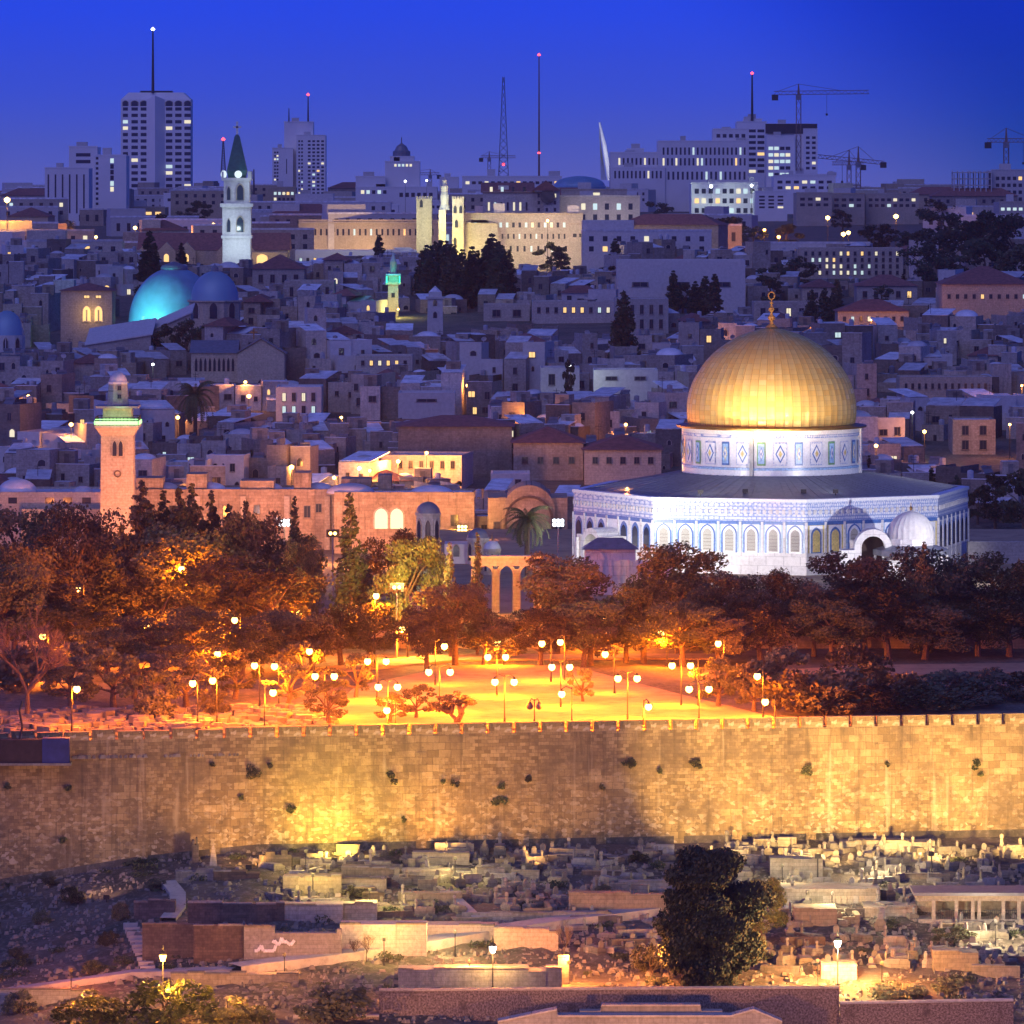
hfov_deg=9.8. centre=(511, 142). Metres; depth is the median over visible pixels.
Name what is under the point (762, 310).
window
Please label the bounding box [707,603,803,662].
pine tree
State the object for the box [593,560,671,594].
screen wall
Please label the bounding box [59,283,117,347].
stone building
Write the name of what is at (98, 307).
window
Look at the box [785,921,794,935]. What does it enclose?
tomb
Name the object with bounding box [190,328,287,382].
gabled church
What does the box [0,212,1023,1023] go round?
ground
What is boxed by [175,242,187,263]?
cypress tree
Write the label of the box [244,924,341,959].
long wall
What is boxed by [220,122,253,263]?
steeple church
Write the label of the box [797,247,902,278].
apartment block
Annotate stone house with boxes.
[0,238,25,263]
[0,261,54,288]
[0,283,42,324]
[0,348,32,354]
[0,354,37,365]
[0,354,75,386]
[0,383,36,402]
[0,387,74,427]
[0,396,72,471]
[0,443,91,476]
[0,468,75,486]
[3,245,72,279]
[4,281,60,331]
[12,276,75,292]
[15,370,88,408]
[16,342,51,360]
[16,440,100,486]
[19,313,49,347]
[25,270,67,279]
[32,342,99,352]
[32,342,101,365]
[41,420,72,432]
[43,344,121,367]
[46,388,107,413]
[47,235,90,258]
[50,251,65,257]
[57,420,155,459]
[60,253,126,278]
[65,249,137,265]
[66,274,117,288]
[73,398,186,437]
[74,354,120,383]
[75,364,130,392]
[76,285,118,317]
[77,347,143,377]
[84,441,148,463]
[86,246,136,266]
[88,246,143,259]
[94,392,174,441]
[94,453,165,486]
[98,379,169,399]
[98,478,185,486]
[99,418,192,453]
[100,260,169,295]
[128,262,199,275]
[128,390,155,399]
[129,343,185,377]
[131,377,177,389]
[132,374,199,394]
[143,346,190,370]
[152,427,250,460]
[163,380,218,421]
[165,458,225,484]
[166,453,250,484]
[178,372,223,383]
[185,405,251,435]
[189,428,249,449]
[192,262,238,276]
[199,410,318,435]
[202,322,271,339]
[203,317,295,350]
[206,259,252,291]
[213,378,288,411]
[235,285,268,297]
[239,295,255,309]
[240,310,243,321]
[241,427,334,474]
[242,290,337,326]
[243,380,298,384]
[249,437,318,484]
[251,254,308,289]
[253,263,310,271]
[259,284,341,307]
[265,413,329,424]
[266,303,325,330]
[267,422,355,468]
[276,384,322,421]
[283,288,323,300]
[283,324,371,379]
[284,280,335,297]
[286,301,346,323]
[293,416,383,451]
[296,260,320,270]
[299,368,394,413]
[307,258,323,279]
[312,451,390,484]
[322,253,379,291]
[326,313,374,338]
[326,325,332,330]
[327,325,363,340]
[327,371,347,381]
[328,268,372,291]
[333,414,388,430]
[334,288,387,312]
[339,284,409,310]
[343,253,390,266]
[344,252,396,258]
[345,308,394,334]
[347,307,395,322]
[349,312,411,330]
[356,354,412,373]
[358,247,418,258]
[360,361,466,419]
[364,326,437,353]
[370,414,468,460]
[372,338,450,374]
[372,468,450,488]
[372,480,459,488]
[377,364,407,380]
[380,262,415,274]
[380,267,413,294]
[381,451,472,488]
[386,323,440,353]
[389,420,408,430]
[395,360,451,386]
[395,415,514,473]
[396,252,420,271]
[396,369,472,381]
[396,417,486,421]
[398,390,455,418]
[409,272,464,294]
[415,294,466,313]
[415,333,450,340]
[437,331,476,355]
[446,333,507,360]
[459,336,553,390]
[467,375,509,417]
[471,323,541,339]
[475,478,580,521]
[478,289,522,311]
[484,303,529,320]
[488,398,547,418]
[491,470,529,490]
[493,412,587,463]
[495,389,580,403]
[498,329,557,340]
[502,385,566,393]
[502,391,612,439]
[506,330,597,366]
[510,323,558,340]
[510,426,585,479]
[514,269,547,279]
[514,280,520,295]
[517,292,557,318]
[518,264,529,269]
[521,265,586,291]
[532,300,613,323]
[534,273,601,299]
[539,266,572,275]
[540,366,579,399]
[542,332,607,350]
[546,350,640,391]
[554,341,604,357]
[560,284,617,300]
[562,334,609,346]
[566,391,591,398]
[574,387,666,422]
[581,434,663,484]
[583,274,615,288]
[585,419,684,468]
[589,269,602,276]
[593,368,657,401]
[594,267,615,283]
[594,402,672,433]
[598,329,669,358]
[604,240,664,271]
[610,342,703,367]
[612,273,615,281]
[614,297,667,333]
[614,389,638,406]
[617,234,688,258]
[621,348,692,371]
[634,332,677,342]
[647,376,688,429]
[651,365,697,392]
[658,359,699,388]
[668,307,737,331]
[677,307,752,328]
[678,318,734,362]
[683,249,709,258]
[708,246,744,254]
[710,240,770,269]
[718,318,784,339]
[743,313,813,327]
[745,268,777,278]
[745,271,799,288]
[745,282,803,300]
[745,284,767,307]
[752,301,809,321]
[770,249,798,276]
[773,311,820,323]
[781,322,810,332]
[782,248,794,259]
[791,331,871,369]
[799,279,835,304]
[803,328,841,345]
[811,319,872,359]
[817,276,859,297]
[823,321,848,325]
[826,242,871,246]
[834,299,910,326]
[844,360,876,402]
[852,275,917,303]
[855,410,904,443]
[856,398,899,409]
[859,397,914,440]
[862,437,923,462]
[862,444,945,477]
[862,455,928,480]
[869,317,956,364]
[870,398,931,402]
[874,341,935,372]
[876,340,952,365]
[877,363,966,391]
[884,295,928,317]
[887,388,968,431]
[896,375,991,397]
[898,329,905,337]
[900,245,960,277]
[904,313,952,329]
[906,271,936,296]
[906,323,992,358]
[909,240,958,279]
[912,298,935,315]
[922,303,998,338]
[922,390,1001,440]
[924,347,988,374]
[934,266,1023,319]
[936,460,1018,508]
[938,269,963,280]
[948,417,995,454]
[957,232,1023,255]
[959,384,1009,399]
[961,254,1023,269]
[962,360,1023,393]
[965,341,1023,363]
[973,478,1023,522]
[976,393,1023,429]
[991,308,1023,324]
[993,321,1023,344]
[998,335,1022,346]
[1001,271,1023,279]
[1001,346,1023,366]
[1006,406,1023,438]
[1016,422,1023,473]
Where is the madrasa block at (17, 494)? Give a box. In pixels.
[0,478,100,546]
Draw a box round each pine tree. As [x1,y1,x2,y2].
[0,504,79,585]
[0,541,60,659]
[0,562,55,649]
[0,567,91,641]
[24,498,128,627]
[32,599,124,666]
[55,627,151,675]
[82,531,135,599]
[98,615,192,674]
[108,570,220,637]
[128,521,233,638]
[153,605,233,665]
[174,551,297,648]
[202,626,289,677]
[212,510,288,592]
[212,561,333,655]
[230,608,327,664]
[262,614,348,669]
[269,531,328,603]
[281,537,325,637]
[295,603,382,664]
[332,601,406,664]
[359,527,445,602]
[393,605,460,670]
[411,581,499,664]
[458,611,522,664]
[502,606,582,664]
[516,551,614,653]
[550,614,629,666]
[551,599,635,665]
[600,605,667,662]
[601,573,683,662]
[621,539,729,652]
[626,600,734,666]
[672,569,770,656]
[677,616,759,660]
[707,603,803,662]
[727,567,817,651]
[774,580,845,656]
[780,599,877,658]
[806,550,906,649]
[817,582,939,659]
[863,545,989,653]
[887,601,978,659]
[907,569,985,650]
[941,594,1023,655]
[948,550,1023,633]
[962,596,1023,656]
[997,560,1023,607]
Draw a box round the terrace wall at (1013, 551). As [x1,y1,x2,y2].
[967,541,1023,563]
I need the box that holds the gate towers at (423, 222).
[416,177,463,262]
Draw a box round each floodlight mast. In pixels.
[278,519,290,540]
[326,529,338,596]
[390,583,403,657]
[456,525,467,530]
[552,519,564,565]
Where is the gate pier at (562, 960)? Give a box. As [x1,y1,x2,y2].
[558,955,568,983]
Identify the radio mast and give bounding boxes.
[220,137,225,173]
[253,169,254,194]
[498,77,508,175]
[537,53,540,175]
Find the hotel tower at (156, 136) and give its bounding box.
[121,28,192,189]
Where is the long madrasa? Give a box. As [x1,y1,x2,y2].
[135,471,395,549]
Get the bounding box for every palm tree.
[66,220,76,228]
[173,381,214,435]
[501,506,551,575]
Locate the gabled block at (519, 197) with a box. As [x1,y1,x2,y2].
[481,180,559,212]
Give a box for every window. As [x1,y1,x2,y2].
[0,363,4,370]
[3,337,7,349]
[7,413,11,420]
[8,497,16,503]
[9,428,14,436]
[11,362,15,368]
[15,337,19,347]
[37,459,46,465]
[45,497,53,503]
[46,385,50,392]
[61,473,64,480]
[63,497,71,503]
[69,174,69,212]
[76,153,89,156]
[76,160,89,162]
[76,174,77,212]
[78,476,82,482]
[82,305,91,321]
[82,497,90,503]
[83,174,84,207]
[94,305,102,321]
[112,440,116,455]
[116,223,119,230]
[118,440,122,455]
[122,100,128,105]
[127,223,130,230]
[131,100,138,105]
[138,470,146,475]
[140,100,146,105]
[163,253,169,261]
[165,100,172,105]
[174,100,181,105]
[175,361,182,366]
[183,100,191,105]
[193,302,198,317]
[195,357,197,370]
[199,357,201,370]
[204,357,206,370]
[208,357,211,370]
[209,302,217,318]
[212,477,220,483]
[213,357,215,370]
[217,357,220,370]
[222,357,224,370]
[222,505,229,518]
[224,394,231,399]
[227,186,230,199]
[227,218,230,231]
[227,357,229,370]
[228,302,235,317]
[230,463,234,470]
[231,357,234,370]
[236,183,243,199]
[236,216,243,231]
[241,395,245,402]
[248,308,254,312]
[248,318,253,324]
[252,469,258,476]
[253,505,259,513]
[255,253,268,262]
[258,274,262,283]
[270,274,274,283]
[282,274,286,283]
[282,393,285,401]
[292,393,295,401]
[296,458,302,465]
[301,393,305,401]
[303,505,310,518]
[311,338,316,344]
[311,393,314,401]
[313,353,319,357]
[315,504,321,512]
[339,348,343,355]
[368,396,375,401]
[373,507,388,528]
[379,441,382,448]
[389,507,404,528]
[398,460,402,468]
[416,399,436,401]
[416,518,421,540]
[424,519,430,537]
[434,518,439,540]
[440,461,443,468]
[450,461,454,469]
[450,515,458,526]
[452,544,459,556]
[453,205,456,212]
[454,219,458,227]
[467,391,475,397]
[467,542,472,560]
[469,350,476,355]
[472,407,476,414]
[481,407,487,413]
[484,392,489,399]
[492,310,500,316]
[493,522,500,528]
[512,383,517,390]
[513,310,520,316]
[513,367,516,374]
[522,457,527,463]
[528,352,535,357]
[537,457,543,463]
[538,283,542,289]
[540,191,554,203]
[548,374,554,385]
[553,457,558,463]
[568,457,574,463]
[574,515,582,541]
[580,381,584,388]
[585,516,593,529]
[587,356,591,362]
[592,457,597,463]
[597,517,605,527]
[606,376,616,379]
[606,457,611,463]
[619,519,627,540]
[620,457,625,463]
[628,203,632,209]
[630,521,639,548]
[632,282,648,286]
[634,376,645,379]
[634,457,639,463]
[638,344,644,348]
[640,305,643,314]
[640,319,643,329]
[642,522,650,547]
[648,457,653,463]
[649,305,653,314]
[649,319,653,329]
[654,523,672,548]
[659,305,662,314]
[659,319,662,329]
[662,362,668,367]
[669,401,676,407]
[676,523,694,551]
[682,439,684,461]
[686,439,691,462]
[696,440,699,463]
[698,523,716,551]
[705,441,715,464]
[706,335,711,342]
[719,282,730,286]
[720,524,738,551]
[722,442,728,464]
[732,232,735,240]
[736,442,748,465]
[742,524,760,552]
[757,442,765,465]
[760,308,765,315]
[764,525,782,552]
[773,442,786,465]
[786,308,791,316]
[786,525,804,553]
[795,442,802,465]
[808,525,823,553]
[810,442,821,464]
[827,524,842,552]
[828,441,834,464]
[834,332,840,337]
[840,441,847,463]
[846,523,861,548]
[850,357,854,362]
[852,440,854,462]
[858,439,859,461]
[864,388,869,396]
[879,429,887,435]
[884,522,890,532]
[894,427,900,435]
[896,291,900,297]
[925,287,930,291]
[930,521,936,544]
[931,416,939,422]
[940,520,941,546]
[944,518,946,546]
[948,517,950,544]
[952,516,954,543]
[957,514,958,542]
[961,426,968,435]
[961,513,963,540]
[962,440,968,449]
[965,512,967,539]
[979,426,986,435]
[979,440,986,449]
[995,335,1002,339]
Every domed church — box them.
[128,261,198,321]
[187,264,241,329]
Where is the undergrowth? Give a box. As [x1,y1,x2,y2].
[0,848,1023,1006]
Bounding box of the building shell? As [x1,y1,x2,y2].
[952,164,1023,200]
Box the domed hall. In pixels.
[476,176,636,194]
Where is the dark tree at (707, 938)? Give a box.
[651,844,776,985]
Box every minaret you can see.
[94,371,141,544]
[385,252,400,315]
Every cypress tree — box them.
[78,520,96,609]
[132,230,161,295]
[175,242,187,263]
[235,500,251,622]
[281,496,300,599]
[328,492,369,648]
[358,548,378,633]
[372,235,385,254]
[412,250,429,295]
[418,245,440,293]
[419,245,428,266]
[432,241,437,249]
[433,239,447,285]
[438,244,461,295]
[442,542,457,655]
[443,240,449,255]
[457,249,465,297]
[458,246,485,308]
[459,255,478,308]
[468,532,484,654]
[474,250,482,266]
[476,240,493,288]
[484,240,512,299]
[486,233,509,287]
[501,246,514,288]
[506,249,519,292]
[607,290,641,358]
[608,238,620,254]
[665,270,683,311]
[685,281,706,313]
[699,276,714,313]
[708,274,723,309]
[803,289,821,322]
[818,288,834,322]
[829,279,844,320]
[867,455,871,467]
[928,468,935,481]
[951,475,961,484]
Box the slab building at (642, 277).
[616,259,744,312]
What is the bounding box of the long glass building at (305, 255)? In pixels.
[295,250,407,262]
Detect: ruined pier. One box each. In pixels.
[192,837,198,863]
[259,853,265,863]
[265,849,291,866]
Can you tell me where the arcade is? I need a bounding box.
[469,555,540,612]
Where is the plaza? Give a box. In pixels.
[334,665,773,726]
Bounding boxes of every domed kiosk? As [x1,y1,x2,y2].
[415,499,440,542]
[466,523,488,563]
[483,537,500,574]
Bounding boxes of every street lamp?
[71,681,79,730]
[178,562,187,641]
[189,675,198,721]
[209,673,217,721]
[214,647,221,684]
[232,613,240,659]
[251,658,260,705]
[263,685,276,725]
[271,659,279,703]
[306,644,314,689]
[311,668,337,715]
[364,654,389,697]
[373,589,378,662]
[375,679,400,723]
[383,702,395,723]
[425,664,453,712]
[434,639,447,684]
[484,649,508,695]
[491,674,517,721]
[526,698,542,720]
[538,636,551,681]
[546,219,548,271]
[548,659,572,706]
[557,635,565,679]
[558,686,572,720]
[602,647,615,692]
[614,670,640,718]
[642,699,651,724]
[660,628,667,666]
[668,658,681,705]
[686,681,711,717]
[687,658,698,705]
[715,636,723,654]
[750,184,752,213]
[754,669,763,716]
[762,694,775,716]
[911,411,913,439]
[923,430,925,461]
[1008,423,1010,458]
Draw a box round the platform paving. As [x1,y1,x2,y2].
[404,529,1023,613]
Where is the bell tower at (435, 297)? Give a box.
[426,286,444,333]
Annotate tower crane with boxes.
[420,169,440,180]
[479,151,515,171]
[772,84,868,170]
[818,146,886,188]
[832,150,865,182]
[984,128,1023,163]
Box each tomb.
[258,855,283,870]
[265,886,279,899]
[276,886,289,900]
[282,885,301,896]
[290,891,307,900]
[292,855,300,865]
[293,885,314,901]
[306,864,327,872]
[311,890,324,897]
[314,860,324,872]
[320,856,337,869]
[323,851,330,858]
[327,892,349,900]
[343,849,353,860]
[358,852,369,861]
[369,848,392,865]
[371,845,388,855]
[377,896,391,909]
[386,867,401,877]
[391,867,411,885]
[400,894,411,910]
[401,846,411,857]
[401,884,420,902]
[414,899,434,915]
[420,854,431,866]
[424,859,441,867]
[433,870,448,882]
[433,885,452,890]
[444,841,468,850]
[448,862,470,869]
[449,886,470,901]
[449,895,467,913]
[450,872,465,886]
[452,865,472,876]
[467,846,479,857]
[470,852,482,863]
[470,887,493,902]
[475,858,500,866]
[480,835,488,854]
[482,871,497,886]
[493,886,518,903]
[493,887,508,896]
[494,832,505,854]
[497,877,512,893]
[501,857,511,872]
[501,892,520,910]
[507,875,522,889]
[513,849,529,859]
[515,885,531,898]
[521,846,544,862]
[521,853,532,869]
[522,898,543,909]
[523,878,538,894]
[524,890,542,902]
[525,879,536,888]
[529,843,548,855]
[531,846,547,861]
[532,861,541,874]
[544,862,560,871]
[544,866,561,876]
[544,882,552,895]
[548,842,566,852]
[548,869,568,884]
[549,899,556,910]
[550,886,568,903]
[561,916,587,931]
[567,837,581,848]
[568,884,589,893]
[571,848,596,866]
[574,885,585,890]
[583,936,606,955]
[584,846,597,858]
[590,875,600,890]
[593,856,620,869]
[597,850,618,865]
[597,925,620,938]
[599,867,618,885]
[605,941,624,949]
[612,870,633,879]
[613,918,625,932]
[620,848,632,862]
[620,864,645,878]
[625,933,635,950]
[628,882,638,892]
[635,838,652,848]
[636,844,660,859]
[641,913,654,926]
[647,929,658,947]
[658,856,676,869]
[661,847,675,861]
[709,844,730,849]
[725,830,750,847]
[735,840,756,850]
[735,870,752,880]
[740,865,750,870]
[747,848,765,862]
[753,836,795,847]
[762,934,771,946]
[763,919,779,926]
[764,840,771,854]
[771,831,777,848]
[776,947,794,964]
[778,936,793,952]
[782,848,808,855]
[783,899,790,907]
[784,868,801,881]
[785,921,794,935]
[788,912,812,927]
[789,839,809,849]
[789,901,791,915]
[790,848,811,854]
[797,921,822,935]
[797,947,812,963]
[801,940,822,955]
[802,939,823,946]
[803,844,822,854]
[803,890,811,903]
[807,872,832,882]
[818,954,830,969]
[821,841,833,854]
[821,854,834,867]
[823,870,831,876]
[827,834,838,849]
[830,924,846,942]
[831,850,840,862]
[831,948,848,958]
[832,950,856,962]
[837,911,847,926]
[838,841,855,853]
[845,853,865,868]
[848,836,866,850]
[848,877,854,883]
[851,903,862,917]
[851,927,872,943]
[855,850,865,861]
[859,868,886,885]
[861,845,883,855]
[862,846,875,860]
[864,859,881,874]
[867,956,876,967]
[870,866,891,877]
[871,944,890,959]
[872,878,895,900]
[872,950,882,963]
[873,833,883,850]
[873,889,893,905]
[874,869,895,881]
[875,907,887,931]
[876,846,901,864]
[881,832,903,855]
[882,857,905,872]
[883,925,906,946]
[883,951,910,968]
[886,942,908,952]
[889,949,914,961]
[892,863,904,881]
[893,882,910,892]
[896,850,910,865]
[898,885,913,901]
[901,897,917,908]
[903,846,916,858]
[906,903,918,919]
[906,936,921,961]
[909,836,925,858]
[909,852,917,865]
[913,861,928,872]
[915,852,939,869]
[922,951,931,967]
[924,838,942,851]
[924,839,938,860]
[927,871,943,883]
[928,941,948,951]
[931,947,977,970]
[935,854,944,867]
[937,840,959,853]
[939,918,958,934]
[940,902,952,916]
[940,928,953,945]
[945,856,959,870]
[953,871,960,881]
[953,934,976,945]
[957,861,973,874]
[957,879,966,884]
[959,912,984,930]
[960,866,985,881]
[961,844,976,856]
[961,922,988,940]
[967,936,980,950]
[977,853,988,867]
[977,869,1004,884]
[977,925,998,937]
[978,945,1000,957]
[980,843,992,861]
[980,859,996,872]
[980,954,990,963]
[987,842,1003,855]
[990,913,1004,929]
[990,950,1004,963]
[996,921,1008,939]
[997,833,1023,857]
[997,864,1014,877]
[1002,952,1017,962]
[1004,844,1017,858]
[1004,913,1015,925]
[1007,945,1018,955]
[1008,919,1023,934]
[1010,862,1023,868]
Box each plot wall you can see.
[133,898,175,919]
[142,922,193,962]
[175,868,213,882]
[187,900,284,923]
[193,924,243,963]
[213,869,259,880]
[289,866,322,873]
[295,865,325,869]
[300,857,346,864]
[304,862,330,864]
[307,850,323,858]
[313,893,340,901]
[323,861,366,864]
[336,844,359,855]
[342,884,368,889]
[353,886,376,897]
[362,891,383,899]
[365,853,380,857]
[377,905,400,910]
[377,910,413,917]
[392,864,402,869]
[399,874,425,883]
[400,857,451,866]
[407,900,435,905]
[418,874,440,890]
[435,842,473,852]
[436,886,445,890]
[451,916,491,921]
[461,873,481,883]
[462,912,512,921]
[471,866,504,875]
[490,872,515,879]
[495,851,514,866]
[511,869,539,879]
[517,860,540,864]
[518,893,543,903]
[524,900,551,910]
[543,854,568,861]
[550,847,597,856]
[553,853,581,859]
[555,863,572,874]
[570,916,621,923]
[582,870,632,876]
[586,947,614,953]
[598,854,617,857]
[603,856,624,862]
[608,938,655,947]
[610,882,648,892]
[612,927,656,935]
[626,848,661,854]
[629,947,656,958]
[639,914,645,919]
[645,932,660,938]
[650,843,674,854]
[731,847,747,854]
[738,854,758,864]
[760,963,799,976]
[764,880,805,884]
[778,847,800,854]
[779,908,789,916]
[781,936,824,945]
[794,932,817,947]
[837,908,864,917]
[842,911,859,924]
[877,953,929,957]
[894,872,949,880]
[933,882,984,884]
[942,922,963,926]
[972,964,1019,978]
[979,961,1016,965]
[989,954,1023,963]
[1001,858,1023,863]
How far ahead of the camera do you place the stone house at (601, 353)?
1195.51 m
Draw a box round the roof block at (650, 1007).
[579,1002,722,1012]
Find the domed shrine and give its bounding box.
[572,291,968,575]
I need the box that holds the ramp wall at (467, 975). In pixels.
[398,964,561,987]
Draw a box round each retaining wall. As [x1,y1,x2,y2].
[0,988,92,1011]
[170,970,298,989]
[283,872,341,894]
[284,901,343,923]
[340,920,426,956]
[341,864,398,875]
[342,876,386,891]
[343,900,376,919]
[398,891,461,905]
[402,867,451,881]
[412,850,469,864]
[427,921,497,940]
[490,910,611,920]
[494,926,557,950]
[569,891,667,913]
[618,879,675,890]
[769,855,822,880]
[792,904,836,926]
[820,961,856,980]
[840,838,934,851]
[862,901,916,917]
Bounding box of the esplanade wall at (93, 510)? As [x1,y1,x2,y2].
[21,507,99,551]
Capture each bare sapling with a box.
[349,936,362,951]
[360,931,374,961]
[556,920,574,954]
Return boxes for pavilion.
[581,537,638,590]
[873,506,948,577]
[910,885,1023,923]
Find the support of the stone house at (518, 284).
on the ground
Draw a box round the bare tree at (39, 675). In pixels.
[0,605,72,713]
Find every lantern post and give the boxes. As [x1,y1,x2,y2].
[159,944,166,1019]
[489,936,496,986]
[834,930,841,984]
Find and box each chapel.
[0,310,24,352]
[444,541,497,563]
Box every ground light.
[382,938,385,965]
[454,930,456,956]
[816,959,818,984]
[994,920,996,945]
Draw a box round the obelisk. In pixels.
[205,844,221,868]
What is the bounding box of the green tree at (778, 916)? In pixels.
[748,877,788,939]
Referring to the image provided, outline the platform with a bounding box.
[398,550,1023,647]
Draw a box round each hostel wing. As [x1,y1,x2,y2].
[298,220,438,249]
[464,203,582,268]
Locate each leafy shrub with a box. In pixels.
[0,989,37,1013]
[49,989,129,1023]
[118,978,218,1023]
[196,995,275,1023]
[292,986,374,1023]
[340,885,368,896]
[595,884,613,890]
[629,942,666,973]
[866,981,928,999]
[930,976,966,992]
[931,924,978,943]
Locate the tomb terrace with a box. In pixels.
[780,883,879,904]
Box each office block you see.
[44,163,92,225]
[69,142,128,209]
[129,200,168,215]
[163,187,183,215]
[270,181,310,200]
[334,199,398,211]
[426,198,440,212]
[462,169,561,192]
[560,182,639,219]
[609,127,748,211]
[689,177,757,214]
[735,72,766,186]
[753,187,787,220]
[765,120,817,186]
[771,171,836,213]
[782,168,833,174]
[793,188,831,225]
[832,188,864,224]
[865,189,918,223]
[994,194,1023,214]
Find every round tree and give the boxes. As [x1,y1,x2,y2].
[151,323,181,350]
[155,213,166,217]
[172,318,200,351]
[175,211,196,215]
[185,200,213,217]
[188,323,204,339]
[532,241,568,271]
[549,251,571,269]
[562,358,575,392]
[591,265,615,273]
[645,201,673,213]
[668,283,690,312]
[691,306,722,315]
[716,216,742,230]
[727,216,750,241]
[743,226,767,243]
[755,263,785,277]
[756,275,782,300]
[761,295,773,300]
[774,223,804,241]
[783,256,818,283]
[830,209,851,231]
[857,223,890,246]
[872,284,893,299]
[874,228,899,246]
[893,231,912,246]
[897,241,949,280]
[899,228,938,246]
[914,227,969,269]
[915,199,961,237]
[915,209,971,248]
[954,238,1014,270]
[956,216,1018,263]
[968,484,993,524]
[971,473,1013,528]
[976,210,1022,241]
[981,213,1023,247]
[992,244,1023,276]
[994,468,1023,528]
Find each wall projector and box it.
[104,894,109,901]
[246,864,251,870]
[537,864,542,874]
[815,854,820,876]
[928,851,934,871]
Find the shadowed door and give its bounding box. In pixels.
[862,536,882,577]
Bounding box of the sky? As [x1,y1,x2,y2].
[0,0,1023,190]
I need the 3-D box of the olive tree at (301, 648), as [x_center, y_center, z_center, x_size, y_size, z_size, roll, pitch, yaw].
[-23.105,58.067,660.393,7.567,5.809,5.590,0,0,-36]
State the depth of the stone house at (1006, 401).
1061.75 m
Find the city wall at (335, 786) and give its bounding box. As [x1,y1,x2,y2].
[0,713,1023,878]
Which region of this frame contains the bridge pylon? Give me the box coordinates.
[599,122,608,180]
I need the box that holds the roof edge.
[498,1006,781,1023]
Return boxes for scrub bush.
[7,947,28,959]
[31,909,52,923]
[40,876,59,885]
[57,885,85,903]
[80,959,103,974]
[97,930,119,946]
[111,901,130,919]
[144,877,165,888]
[630,851,650,861]
[864,882,886,888]
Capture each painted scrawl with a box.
[255,945,276,951]
[272,937,294,945]
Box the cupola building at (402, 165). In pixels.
[355,137,458,211]
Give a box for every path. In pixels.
[7,966,234,987]
[160,880,185,920]
[228,908,661,971]
[299,653,714,675]
[446,889,481,916]
[697,663,1023,683]
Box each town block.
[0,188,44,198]
[0,197,68,228]
[0,206,57,221]
[0,220,93,239]
[0,231,26,253]
[2,183,32,191]
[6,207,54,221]
[26,230,124,251]
[32,222,66,228]
[78,208,106,225]
[106,208,198,235]
[123,232,161,249]
[129,188,133,205]
[129,189,131,205]
[134,190,163,205]
[137,182,176,194]
[138,219,188,232]
[142,218,221,232]
[160,198,163,205]
[169,188,223,192]
[170,189,251,217]
[178,186,207,187]
[192,224,221,232]
[194,183,251,190]
[203,181,223,187]
[219,221,289,227]
[251,184,276,200]
[251,195,294,208]
[252,209,271,210]
[252,211,271,221]
[252,228,313,259]
[260,215,268,221]
[269,213,321,227]
[272,204,321,213]
[295,194,390,211]
[322,204,415,249]
[323,191,355,200]
[328,182,355,190]
[432,214,451,226]
[446,206,451,221]
[446,227,451,246]
[448,193,482,212]
[450,188,461,192]
[467,189,480,192]
[475,206,482,212]
[535,187,577,194]
[581,220,711,271]
[619,183,655,211]
[629,214,728,248]
[704,206,757,235]
[728,224,741,248]
[770,241,872,256]
[828,183,877,192]
[834,188,855,192]
[864,187,883,188]
[881,184,903,192]
[897,179,963,186]
[898,187,979,192]
[909,187,951,222]
[923,206,978,244]
[928,188,1017,205]
[955,199,993,213]
[1011,226,1023,238]
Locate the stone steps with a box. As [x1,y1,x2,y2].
[123,923,154,968]
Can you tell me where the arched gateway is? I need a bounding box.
[839,528,904,579]
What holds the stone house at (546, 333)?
on the ground
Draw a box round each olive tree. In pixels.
[32,639,102,699]
[40,666,96,706]
[82,645,143,707]
[100,653,165,698]
[116,644,202,683]
[131,670,176,703]
[151,659,224,707]
[181,646,247,692]
[214,658,264,698]
[261,663,315,703]
[274,641,335,690]
[303,680,349,723]
[333,652,375,696]
[373,692,409,721]
[397,684,436,717]
[431,690,476,722]
[467,631,528,657]
[566,666,593,701]
[688,657,739,705]
[730,671,771,710]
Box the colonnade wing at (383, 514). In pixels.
[326,483,474,553]
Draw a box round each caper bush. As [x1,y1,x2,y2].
[4,782,11,789]
[59,837,67,843]
[246,764,262,779]
[267,762,272,768]
[286,804,296,813]
[385,770,397,784]
[450,779,459,787]
[491,796,509,805]
[497,782,504,789]
[525,775,531,782]
[621,757,636,768]
[657,767,662,773]
[688,758,702,768]
[801,764,812,775]
[972,759,980,770]
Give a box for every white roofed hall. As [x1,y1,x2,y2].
[85,318,156,357]
[154,303,194,350]
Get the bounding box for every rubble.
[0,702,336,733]
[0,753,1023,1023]
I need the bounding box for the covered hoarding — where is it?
[0,700,71,765]
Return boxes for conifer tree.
[29,511,73,593]
[66,551,143,647]
[105,524,144,617]
[111,480,165,616]
[152,490,172,529]
[159,487,204,634]
[180,483,204,558]
[196,490,224,631]
[220,504,237,625]
[895,541,948,652]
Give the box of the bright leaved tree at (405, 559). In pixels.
[365,535,452,650]
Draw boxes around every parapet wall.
[293,1014,378,1020]
[379,985,838,1023]
[840,998,1012,1023]
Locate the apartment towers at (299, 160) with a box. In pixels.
[272,93,326,193]
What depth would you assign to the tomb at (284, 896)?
588.61 m
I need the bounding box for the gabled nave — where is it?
[137,233,291,264]
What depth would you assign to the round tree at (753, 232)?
1801.95 m
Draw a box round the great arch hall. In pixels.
[488,480,566,528]
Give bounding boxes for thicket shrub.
[0,643,68,692]
[131,688,179,717]
[195,689,231,712]
[705,654,760,694]
[748,645,813,689]
[749,668,836,714]
[788,686,858,714]
[795,665,878,703]
[820,642,894,679]
[840,682,919,714]
[848,662,934,704]
[882,685,965,711]
[898,668,991,705]
[939,690,1004,709]
[945,666,1023,700]
[992,670,1023,698]

